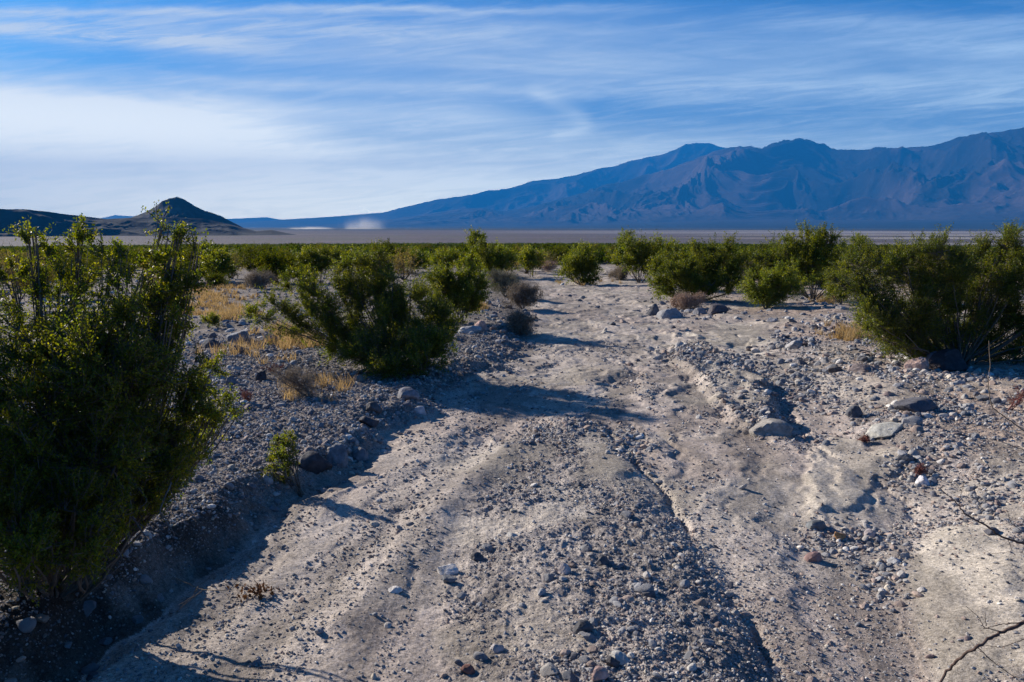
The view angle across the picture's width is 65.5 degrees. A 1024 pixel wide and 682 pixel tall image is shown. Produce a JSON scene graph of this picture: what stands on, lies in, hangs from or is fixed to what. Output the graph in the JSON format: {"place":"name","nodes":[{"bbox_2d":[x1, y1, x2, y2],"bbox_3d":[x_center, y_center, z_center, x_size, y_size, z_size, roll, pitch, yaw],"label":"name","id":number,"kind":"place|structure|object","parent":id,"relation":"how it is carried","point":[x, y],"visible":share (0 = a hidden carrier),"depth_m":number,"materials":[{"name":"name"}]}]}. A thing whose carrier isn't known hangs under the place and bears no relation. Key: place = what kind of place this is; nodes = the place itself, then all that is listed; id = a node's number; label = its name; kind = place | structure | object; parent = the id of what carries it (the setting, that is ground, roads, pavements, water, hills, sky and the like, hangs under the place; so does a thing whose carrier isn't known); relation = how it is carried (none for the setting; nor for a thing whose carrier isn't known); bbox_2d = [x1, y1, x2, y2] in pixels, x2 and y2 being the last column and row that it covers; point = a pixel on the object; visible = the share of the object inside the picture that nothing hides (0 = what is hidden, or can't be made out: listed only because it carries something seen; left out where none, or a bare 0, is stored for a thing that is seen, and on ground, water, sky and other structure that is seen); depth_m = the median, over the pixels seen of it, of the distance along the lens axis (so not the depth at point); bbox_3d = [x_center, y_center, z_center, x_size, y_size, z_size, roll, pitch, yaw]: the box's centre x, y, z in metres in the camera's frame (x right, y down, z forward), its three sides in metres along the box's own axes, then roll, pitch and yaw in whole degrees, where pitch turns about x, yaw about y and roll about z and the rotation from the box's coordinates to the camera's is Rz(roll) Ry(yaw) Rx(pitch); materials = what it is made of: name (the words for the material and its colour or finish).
{"place":"outdoors","nodes":[
{"label":"outdoors","id":0,"kind":"place"},
{"bbox_2d":[0,209,295,236],"bbox_3d":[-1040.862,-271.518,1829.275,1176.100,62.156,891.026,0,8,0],"label":"hills","id":1,"kind":"structure","parent":0,"point":[41,220],"depth_m":1841.54,"materials":[{"name":"stone"}]},
{"bbox_2d":[132,197,242,227],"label":"cone hill","id":2,"kind":"structure","parent":0,"point":[182,208],"depth_m":2338.97,"materials":[{"name":"stone"}]},
{"bbox_2d":[102,215,279,222],"bbox_3d":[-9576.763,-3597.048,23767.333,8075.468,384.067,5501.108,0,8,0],"label":"mountains","id":3,"kind":"structure","parent":0,"point":[239,220],"depth_m":24322.54,"materials":[{"name":"stone"}]},
{"bbox_2d":[235,143,724,226],"bbox_3d":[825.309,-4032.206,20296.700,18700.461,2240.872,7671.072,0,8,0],"label":"distant mountains","id":4,"kind":"structure","parent":0,"point":[532,193],"depth_m":21278.59,"materials":[{"name":"stone"}]},
{"bbox_2d":[0,227,1023,681],"bbox_3d":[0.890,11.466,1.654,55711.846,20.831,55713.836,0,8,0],"label":"ground","id":5,"kind":"structure","parent":0,"point":[946,597],"depth_m":4.50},
{"bbox_2d":[0,252,25,286],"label":"desert bush","id":6,"kind":"object","parent":5,"relation":"on","point":[9,269],"visible":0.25,"depth_m":25.51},
{"bbox_2d":[0,241,29,303],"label":"bare shrub","id":7,"kind":"object","parent":5,"relation":"on","point":[20,293],"visible":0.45,"depth_m":7.03,"materials":[{"name":"plant"}]},
{"bbox_2d":[16,616,36,632],"bbox_3d":[-1.810,1.056,2.968,0.072,0.052,0.068,13,26,10],"label":"cobble","id":8,"kind":"object","parent":5,"relation":"on","point":[27,625],"visible":1,"depth_m":2.95,"materials":[{"name":"stone"}]},
{"bbox_2d":[7,263,55,297],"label":"desert bush","id":9,"kind":"object","parent":5,"relation":"on","point":[22,284],"visible":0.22,"depth_m":22.07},
{"bbox_2d":[34,614,49,622],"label":"cobble","id":10,"kind":"object","parent":5,"relation":"on","point":[42,618],"visible":0.86,"depth_m":3.05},
{"bbox_2d":[32,251,73,274],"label":"desert bush","id":11,"kind":"object","parent":5,"relation":"on","point":[54,270],"visible":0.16,"depth_m":33.34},
{"bbox_2d":[50,256,103,293],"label":"desert bush","id":12,"kind":"object","parent":5,"relation":"on","point":[67,277],"visible":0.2,"depth_m":21.24,"materials":[{"name":"plant"}]},
{"bbox_2d":[61,251,100,269],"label":"desert bush","id":13,"kind":"object","parent":5,"relation":"on","point":[91,260],"visible":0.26,"depth_m":36.04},
{"bbox_2d":[83,600,95,615],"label":"cobble","id":14,"kind":"object","parent":5,"relation":"on","point":[89,606],"visible":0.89,"depth_m":3.34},
{"bbox_2d":[0,469,178,583],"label":"dry stem tangle","id":15,"kind":"object","parent":5,"relation":"on","point":[133,518],"visible":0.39,"depth_m":3.04,"materials":[{"name":"brown plant"}]},
{"bbox_2d":[80,662,99,673],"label":"cobble","id":16,"kind":"object","parent":5,"relation":"on","point":[90,668],"visible":0.97,"depth_m":3.06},
{"bbox_2d":[0,200,249,606],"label":"creosote bush","id":17,"kind":"object","parent":5,"relation":"on","point":[58,462],"visible":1,"depth_m":3.03,"materials":[{"name":"green plant"}]},
{"bbox_2d":[125,245,157,271],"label":"desert bush","id":18,"kind":"object","parent":5,"relation":"on","point":[141,262],"visible":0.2,"depth_m":43.25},
{"bbox_2d":[139,574,152,583],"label":"cobble","id":19,"kind":"object","parent":5,"relation":"on","point":[145,579],"visible":0.99,"depth_m":3.63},
{"bbox_2d":[143,236,202,272],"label":"desert bush","id":20,"kind":"object","parent":5,"relation":"on","point":[187,257],"visible":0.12,"depth_m":30.52,"materials":[{"name":"plant"}]},
{"bbox_2d":[200,310,221,327],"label":"creosote bush","id":21,"kind":"object","parent":5,"relation":"on","point":[212,319],"visible":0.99,"depth_m":13.21,"materials":[{"name":"green plant"}]},
{"bbox_2d":[202,338,222,347],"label":"rock","id":22,"kind":"object","parent":5,"relation":"on","point":[208,341],"visible":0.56,"depth_m":10.98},
{"bbox_2d":[201,268,229,286],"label":"desert bush","id":23,"kind":"object","parent":5,"relation":"on","point":[221,279],"visible":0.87,"depth_m":26.77,"materials":[{"name":"plant"}]},
{"bbox_2d":[194,239,241,279],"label":"creosote bush","id":24,"kind":"object","parent":5,"relation":"on","point":[222,264],"visible":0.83,"depth_m":29.57,"materials":[{"name":"green plant"}]},
{"bbox_2d":[212,250,247,277],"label":"desert bush","id":25,"kind":"object","parent":5,"relation":"on","point":[235,260],"visible":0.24,"depth_m":35.26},
{"bbox_2d":[226,331,248,341],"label":"rock","id":26,"kind":"object","parent":5,"relation":"on","point":[234,336],"visible":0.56,"depth_m":11.47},
{"bbox_2d":[230,241,264,267],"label":"desert bush","id":27,"kind":"object","parent":5,"relation":"on","point":[248,250],"visible":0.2,"depth_m":48.16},
{"bbox_2d":[227,580,279,602],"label":"dead sprig","id":28,"kind":"object","parent":5,"relation":"on","point":[259,590],"visible":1,"depth_m":3.61,"materials":[{"name":"brown plant"}]},
{"bbox_2d":[242,268,277,288],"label":"dry shrub","id":29,"kind":"object","parent":5,"relation":"on","point":[256,280],"visible":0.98,"depth_m":25.73,"materials":[{"name":"grey plant"}]},
{"bbox_2d":[238,244,295,271],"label":"desert bush","id":30,"kind":"object","parent":5,"relation":"on","point":[253,256],"visible":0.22,"depth_m":38.04,"materials":[{"name":"plant"}]},
{"bbox_2d":[243,243,299,284],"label":"desert bush","id":31,"kind":"object","parent":5,"relation":"on","point":[271,262],"visible":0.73,"depth_m":29.83,"materials":[{"name":"plant"}]},
{"bbox_2d":[256,428,304,496],"bbox_3d":[-1.536,0.797,5.143,0.383,0.472,0.238,4,9,25],"label":"creosote sprig","id":32,"kind":"object","parent":5,"relation":"on","point":[281,455],"visible":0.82,"depth_m":5.12,"materials":[{"name":"green plant"}]},
{"bbox_2d":[267,362,328,397],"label":"dry shrub","id":33,"kind":"object","parent":5,"relation":"on","point":[288,377],"visible":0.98,"depth_m":7.54,"materials":[{"name":"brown plant"}]},
{"bbox_2d":[299,451,332,473],"bbox_3d":[-1.345,0.851,5.470,0.227,0.206,0.154,-2,8,-14],"label":"boulder","id":34,"kind":"object","parent":5,"relation":"on","point":[313,462],"visible":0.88,"depth_m":5.41,"materials":[{"name":"stone"}]},
{"bbox_2d":[290,243,346,283],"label":"creosote bush","id":35,"kind":"object","parent":5,"relation":"on","point":[321,260],"visible":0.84,"depth_m":29.81,"materials":[{"name":"green plant"}]},
{"bbox_2d":[326,443,347,467],"bbox_3d":[-1.263,0.837,5.673,0.138,0.210,0.166,-7,11,-40],"label":"boulder","id":36,"kind":"object","parent":5,"relation":"on","point":[337,454],"visible":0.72,"depth_m":5.65,"materials":[{"name":"stone"}]},
{"bbox_2d":[238,238,467,381],"bbox_3d":[-1.889,-0.335,9.050,2.757,1.669,1.730,0,8,0],"label":"creosote bush","id":37,"kind":"object","parent":5,"relation":"on","point":[394,346],"visible":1,"depth_m":9.18,"materials":[{"name":"green plant"}]},
{"bbox_2d":[352,447,368,461],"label":"boulder","id":38,"kind":"object","parent":5,"relation":"on","point":[359,454],"visible":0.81,"depth_m":5.90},
{"bbox_2d":[359,416,378,427],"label":"rock","id":39,"kind":"object","parent":5,"relation":"on","point":[369,422],"visible":0.86,"depth_m":6.69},
{"bbox_2d":[366,401,381,413],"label":"rock","id":40,"kind":"object","parent":5,"relation":"on","point":[375,407],"visible":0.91,"depth_m":7.00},
{"bbox_2d":[376,238,409,262],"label":"desert bush","id":41,"kind":"object","parent":5,"relation":"on","point":[391,247],"visible":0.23,"depth_m":40.58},
{"bbox_2d":[386,244,422,280],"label":"desert bush","id":42,"kind":"object","parent":5,"relation":"on","point":[400,264],"visible":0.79,"depth_m":32.82,"materials":[{"name":"plant"}]},
{"bbox_2d":[397,387,419,401],"bbox_3d":[-0.991,0.532,7.598,0.222,0.184,0.186,0,8,0],"label":"boulder","id":43,"kind":"object","parent":5,"relation":"on","point":[408,393],"visible":0.73,"depth_m":7.54,"materials":[{"name":"stone"}]},
{"bbox_2d":[403,244,429,271],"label":"creosote bush","id":44,"kind":"object","parent":5,"relation":"on","point":[419,260],"visible":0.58,"depth_m":41.52,"materials":[{"name":"green plant"}]},
{"bbox_2d":[426,246,461,269],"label":"creosote bush","id":45,"kind":"object","parent":5,"relation":"on","point":[449,254],"visible":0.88,"depth_m":39.43,"materials":[{"name":"green plant"}]},
{"bbox_2d":[437,564,458,574],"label":"rock","id":46,"kind":"object","parent":5,"relation":"on","point":[450,569],"visible":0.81,"depth_m":3.84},
{"bbox_2d":[442,574,456,582],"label":"rock","id":47,"kind":"object","parent":5,"relation":"on","point":[446,578],"visible":0.99,"depth_m":3.71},
{"bbox_2d":[419,252,495,322],"bbox_3d":[-0.999,-0.957,14.339,1.311,1.320,1.274,-5,9,-30],"label":"creosote bush","id":48,"kind":"object","parent":5,"relation":"on","point":[462,289],"visible":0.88,"depth_m":14.18,"materials":[{"name":"green plant"}]},
{"bbox_2d":[460,664,474,674],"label":"stone","id":49,"kind":"object","parent":5,"relation":"on","point":[467,669],"visible":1,"depth_m":2.93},
{"bbox_2d":[457,325,481,333],"bbox_3d":[-0.731,-0.163,13.027,0.480,0.199,0.375,0,8,0],"label":"slab","id":50,"kind":"object","parent":5,"relation":"on","point":[468,329],"depth_m":12.89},
{"bbox_2d":[456,243,483,274],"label":"desert bush","id":51,"kind":"object","parent":5,"relation":"on","point":[464,253],"visible":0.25,"depth_m":37.86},
{"bbox_2d":[464,226,487,247],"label":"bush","id":52,"kind":"object","parent":5,"relation":"on","point":[474,235],"visible":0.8,"depth_m":74.09,"materials":[{"name":"green plant"}]},
{"bbox_2d":[473,651,488,660],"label":"cobble","id":53,"kind":"object","parent":5,"relation":"on","point":[477,655],"visible":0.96,"depth_m":3.01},
{"bbox_2d":[468,236,520,277],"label":"creosote bush","id":54,"kind":"object","parent":5,"relation":"on","point":[498,259],"visible":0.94,"depth_m":35.66,"materials":[{"name":"green plant"}]},
{"bbox_2d":[485,267,524,296],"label":"dry shrub","id":55,"kind":"object","parent":5,"relation":"on","point":[502,280],"visible":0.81,"depth_m":22.49,"materials":[{"name":"grey plant"}]},
{"bbox_2d":[0,273,1023,681],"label":"pebbles","id":56,"kind":"object","parent":5,"relation":"on","point":[850,545],"visible":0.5,"depth_m":6.37,"materials":[{"name":"stone"}]},
{"bbox_2d":[0,241,1023,266],"bbox_3d":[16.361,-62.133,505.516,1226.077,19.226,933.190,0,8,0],"label":"scrub","id":57,"kind":"object","parent":5,"relation":"on","point":[298,246],"visible":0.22,"depth_m":88.08,"materials":[{"name":"plant"}]},
{"bbox_2d":[1,235,1023,243],"bbox_3d":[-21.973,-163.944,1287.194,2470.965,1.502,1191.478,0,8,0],"label":"playa scrub","id":58,"kind":"object","parent":5,"relation":"on","point":[445,239],"visible":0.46,"depth_m":1318.95,"materials":[{"name":"green plant"}]},
{"bbox_2d":[499,279,544,309],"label":"dry shrub","id":59,"kind":"object","parent":5,"relation":"on","point":[521,294],"visible":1,"depth_m":18.92,"materials":[{"name":"grey plant"}]},
{"bbox_2d":[503,308,540,335],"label":"dry shrub","id":60,"kind":"object","parent":5,"relation":"on","point":[520,323],"visible":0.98,"depth_m":13.61,"materials":[{"name":"grey plant"}]},
{"bbox_2d":[507,244,551,273],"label":"desert bush","id":61,"kind":"object","parent":5,"relation":"on","point":[525,271],"visible":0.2,"depth_m":41.76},
{"bbox_2d":[513,244,548,276],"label":"creosote bush","id":62,"kind":"object","parent":5,"relation":"on","point":[529,256],"visible":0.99,"depth_m":37.54,"materials":[{"name":"green plant"}]},
{"bbox_2d":[540,662,558,676],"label":"cobble","id":63,"kind":"object","parent":5,"relation":"on","point":[548,668],"visible":0.95,"depth_m":2.84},
{"bbox_2d":[542,260,557,271],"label":"dry shrub","id":64,"kind":"object","parent":5,"relation":"on","point":[549,267],"visible":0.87,"depth_m":44.37,"materials":[{"name":"brown plant"}]},
{"bbox_2d":[546,242,570,264],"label":"desert bush","id":65,"kind":"object","parent":5,"relation":"on","point":[559,250],"visible":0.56,"depth_m":57.67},
{"bbox_2d":[559,563,570,574],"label":"stone","id":66,"kind":"object","parent":5,"relation":"on","point":[564,569],"visible":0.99,"depth_m":3.72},
{"bbox_2d":[562,670,576,681],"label":"cobble","id":67,"kind":"object","parent":5,"relation":"on","point":[568,675],"visible":1,"depth_m":2.80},
{"bbox_2d":[551,239,605,284],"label":"creosote bush","id":68,"kind":"object","parent":5,"relation":"on","point":[577,263],"visible":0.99,"depth_m":30.67,"materials":[{"name":"green plant"}]},
{"bbox_2d":[573,619,592,633],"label":"rock","id":69,"kind":"object","parent":5,"relation":"on","point":[584,625],"visible":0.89,"depth_m":3.14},
{"bbox_2d":[596,555,608,565],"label":"stone","id":70,"kind":"object","parent":5,"relation":"on","point":[602,560],"visible":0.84,"depth_m":3.82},
{"bbox_2d":[606,655,619,668],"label":"stone","id":71,"kind":"object","parent":5,"relation":"on","point":[611,661],"visible":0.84,"depth_m":2.86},
{"bbox_2d":[604,262,629,279],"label":"dry shrub","id":72,"kind":"object","parent":5,"relation":"on","point":[618,273],"visible":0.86,"depth_m":34.27,"materials":[{"name":"brown plant"}]},
{"bbox_2d":[611,650,628,665],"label":"cobble","id":73,"kind":"object","parent":5,"relation":"on","point":[621,657],"visible":0.77,"depth_m":2.89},
{"bbox_2d":[603,225,678,282],"bbox_3d":[5.354,-3.578,32.935,3.205,2.399,2.109,0,8,0],"label":"creosote bush","id":74,"kind":"object","parent":5,"relation":"on","point":[635,256],"visible":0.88,"depth_m":32.71,"materials":[{"name":"green plant"}]},
{"bbox_2d":[634,583,653,592],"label":"cobble","id":75,"kind":"object","parent":5,"relation":"on","point":[646,587],"visible":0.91,"depth_m":3.50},
{"bbox_2d":[646,304,658,315],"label":"boulder","id":76,"kind":"object","parent":5,"relation":"on","point":[653,310],"visible":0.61,"depth_m":18.19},
{"bbox_2d":[656,308,682,319],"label":"boulder","id":77,"kind":"object","parent":5,"relation":"on","point":[670,313],"visible":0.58,"depth_m":17.42,"materials":[{"name":"stone"}]},
{"bbox_2d":[645,238,729,280],"bbox_3d":[5.867,-2.493,26.226,2.774,1.800,2.566,-8,11,-43],"label":"desert bush","id":78,"kind":"object","parent":5,"relation":"on","point":[688,255],"visible":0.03,"depth_m":26.09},
{"bbox_2d":[667,290,708,310],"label":"dry shrub","id":79,"kind":"object","parent":5,"relation":"on","point":[682,300],"visible":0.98,"depth_m":18.67,"materials":[{"name":"brown plant"}]},
{"bbox_2d":[643,231,760,301],"bbox_3d":[4.926,-1.876,20.880,3.148,2.018,1.772,0,8,0],"label":"creosote bush","id":80,"kind":"object","parent":5,"relation":"on","point":[690,272],"visible":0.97,"depth_m":20.70,"materials":[{"name":"green plant"}]},
{"bbox_2d":[707,304,728,314],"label":"rock","id":81,"kind":"object","parent":5,"relation":"on","point":[716,309],"visible":0.77,"depth_m":17.32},
{"bbox_2d":[731,244,774,282],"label":"desert bush","id":82,"kind":"object","parent":5,"relation":"on","point":[756,261],"visible":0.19,"depth_m":28.50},
{"bbox_2d":[749,418,792,437],"bbox_3d":[2.167,0.747,6.666,0.362,0.182,0.292,0,8,0],"label":"rock","id":83,"kind":"object","parent":5,"relation":"on","point":[773,426],"visible":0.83,"depth_m":6.58,"materials":[{"name":"stone"}]},
{"bbox_2d":[735,256,820,308],"bbox_3d":[6.192,-1.325,18.621,1.994,1.322,1.312,0,8,0],"label":"creosote bush","id":84,"kind":"object","parent":5,"relation":"on","point":[774,288],"visible":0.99,"depth_m":18.48,"materials":[{"name":"green plant"}]},
{"bbox_2d":[785,340,802,348],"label":"rock","id":85,"kind":"object","parent":5,"relation":"on","point":[794,344],"visible":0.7,"depth_m":11.75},
{"bbox_2d":[746,219,869,298],"bbox_3d":[8.032,-2.210,21.655,3.430,2.254,1.541,0,8,0],"label":"creosote bush","id":86,"kind":"object","parent":5,"relation":"on","point":[810,252],"visible":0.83,"depth_m":21.47,"materials":[{"name":"green plant"}]},
{"bbox_2d":[804,552,823,561],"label":"rock","id":87,"kind":"object","parent":5,"relation":"on","point":[813,557],"visible":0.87,"depth_m":4.09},
{"bbox_2d":[806,520,826,530],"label":"rock","id":88,"kind":"object","parent":5,"relation":"on","point":[817,524],"visible":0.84,"depth_m":4.54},
{"bbox_2d":[806,258,854,288],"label":"desert bush","id":89,"kind":"object","parent":5,"relation":"on","point":[838,266],"visible":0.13,"depth_m":27.52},
{"bbox_2d":[821,265,856,304],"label":"creosote bush","id":90,"kind":"object","parent":5,"relation":"on","point":[829,290],"visible":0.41,"depth_m":19.97,"materials":[{"name":"green plant"}]},
{"bbox_2d":[846,405,862,417],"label":"rock","id":91,"kind":"object","parent":5,"relation":"on","point":[854,411],"visible":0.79,"depth_m":7.07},
{"bbox_2d":[848,363,870,372],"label":"rock","id":92,"kind":"object","parent":5,"relation":"on","point":[859,367],"visible":0.74,"depth_m":9.17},
{"bbox_2d":[901,415,922,425],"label":"cobble","id":93,"kind":"object","parent":5,"relation":"on","point":[912,420],"visible":0.73,"depth_m":6.37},
{"bbox_2d":[894,396,937,412],"bbox_3d":[3.576,0.588,7.046,0.361,0.182,0.296,0,8,0],"label":"boulder","id":94,"kind":"object","parent":5,"relation":"on","point":[919,404],"visible":0.66,"depth_m":6.97,"materials":[{"name":"stone"}]},
{"bbox_2d":[904,357,928,369],"bbox_3d":[4.704,0.324,9.280,0.249,0.275,0.214,0,8,0],"label":"boulder","id":95,"kind":"object","parent":5,"relation":"on","point":[920,363],"visible":0.48,"depth_m":9.23,"materials":[{"name":"stone"}]},
{"bbox_2d":[819,218,1023,365],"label":"creosote bush","id":96,"kind":"object","parent":5,"relation":"on","point":[922,320],"visible":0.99,"depth_m":9.52,"materials":[{"name":"green plant"}]},
{"bbox_2d":[914,463,930,476],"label":"red dried plant","id":97,"kind":"object","parent":5,"relation":"on","point":[918,469],"visible":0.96,"depth_m":5.33,"materials":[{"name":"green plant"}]},
{"bbox_2d":[915,475,929,485],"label":"stone","id":98,"kind":"object","parent":5,"relation":"on","point":[922,480],"visible":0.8,"depth_m":5.20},
{"bbox_2d":[929,349,967,371],"bbox_3d":[5.160,0.300,9.395,0.520,0.421,0.430,0,8,0],"label":"boulder","id":99,"kind":"object","parent":5,"relation":"on","point":[950,360],"visible":0.55,"depth_m":9.28,"materials":[{"name":"stone"}]},
{"bbox_2d":[938,484,1023,553],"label":"bare branch","id":100,"kind":"object","parent":5,"relation":"on","point":[1008,539],"visible":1,"depth_m":3.45,"materials":[{"name":"brown plant"}]},
{"bbox_2d":[939,606,1023,681],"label":"bare branch","id":101,"kind":"object","parent":5,"relation":"on","point":[997,634],"visible":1,"depth_m":2.50,"materials":[{"name":"brown plant"}]},
{"bbox_2d":[988,349,1023,449],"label":"bare branch","id":102,"kind":"object","parent":5,"relation":"on","point":[995,409],"visible":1,"depth_m":5.32,"materials":[{"name":"brown plant"}]},
{"bbox_2d":[1007,385,1023,409],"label":"red dried plant","id":103,"kind":"object","parent":5,"relation":"on","point":[1020,399],"visible":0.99,"depth_m":7.00,"materials":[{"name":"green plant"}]},
{"bbox_2d":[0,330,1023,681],"bbox_3d":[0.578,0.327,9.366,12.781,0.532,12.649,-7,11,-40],"label":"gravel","id":104,"kind":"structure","parent":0,"point":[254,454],"depth_m":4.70,"materials":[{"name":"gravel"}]},
{"bbox_2d":[591,666,608,680],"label":"stone","id":105,"kind":"object","parent":104,"relation":"on","point":[600,673],"visible":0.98,"depth_m":2.76,"materials":[{"name":"stone"}]},
{"bbox_2d":[0,0,1023,219],"label":"sky","id":106,"kind":"structure","parent":0,"point":[231,109],"materials":[{"name":"blue"}]},
{"bbox_2d":[176,262,931,402],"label":"dry grass","id":107,"kind":"structure","parent":0,"point":[845,333],"depth_m":12.71,"materials":[{"name":"plant"}]},
{"bbox_2d":[288,127,1023,228],"bbox_3d":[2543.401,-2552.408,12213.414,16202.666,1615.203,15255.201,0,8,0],"label":"mountains","id":108,"kind":"structure","parent":0,"point":[974,181],"depth_m":12703.04,"materials":[{"name":"stone"}]},
{"bbox_2d":[865,422,902,437],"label":"rock","id":109,"kind":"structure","parent":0,"point":[878,430],"depth_m":6.23,"materials":[{"name":"stone"}]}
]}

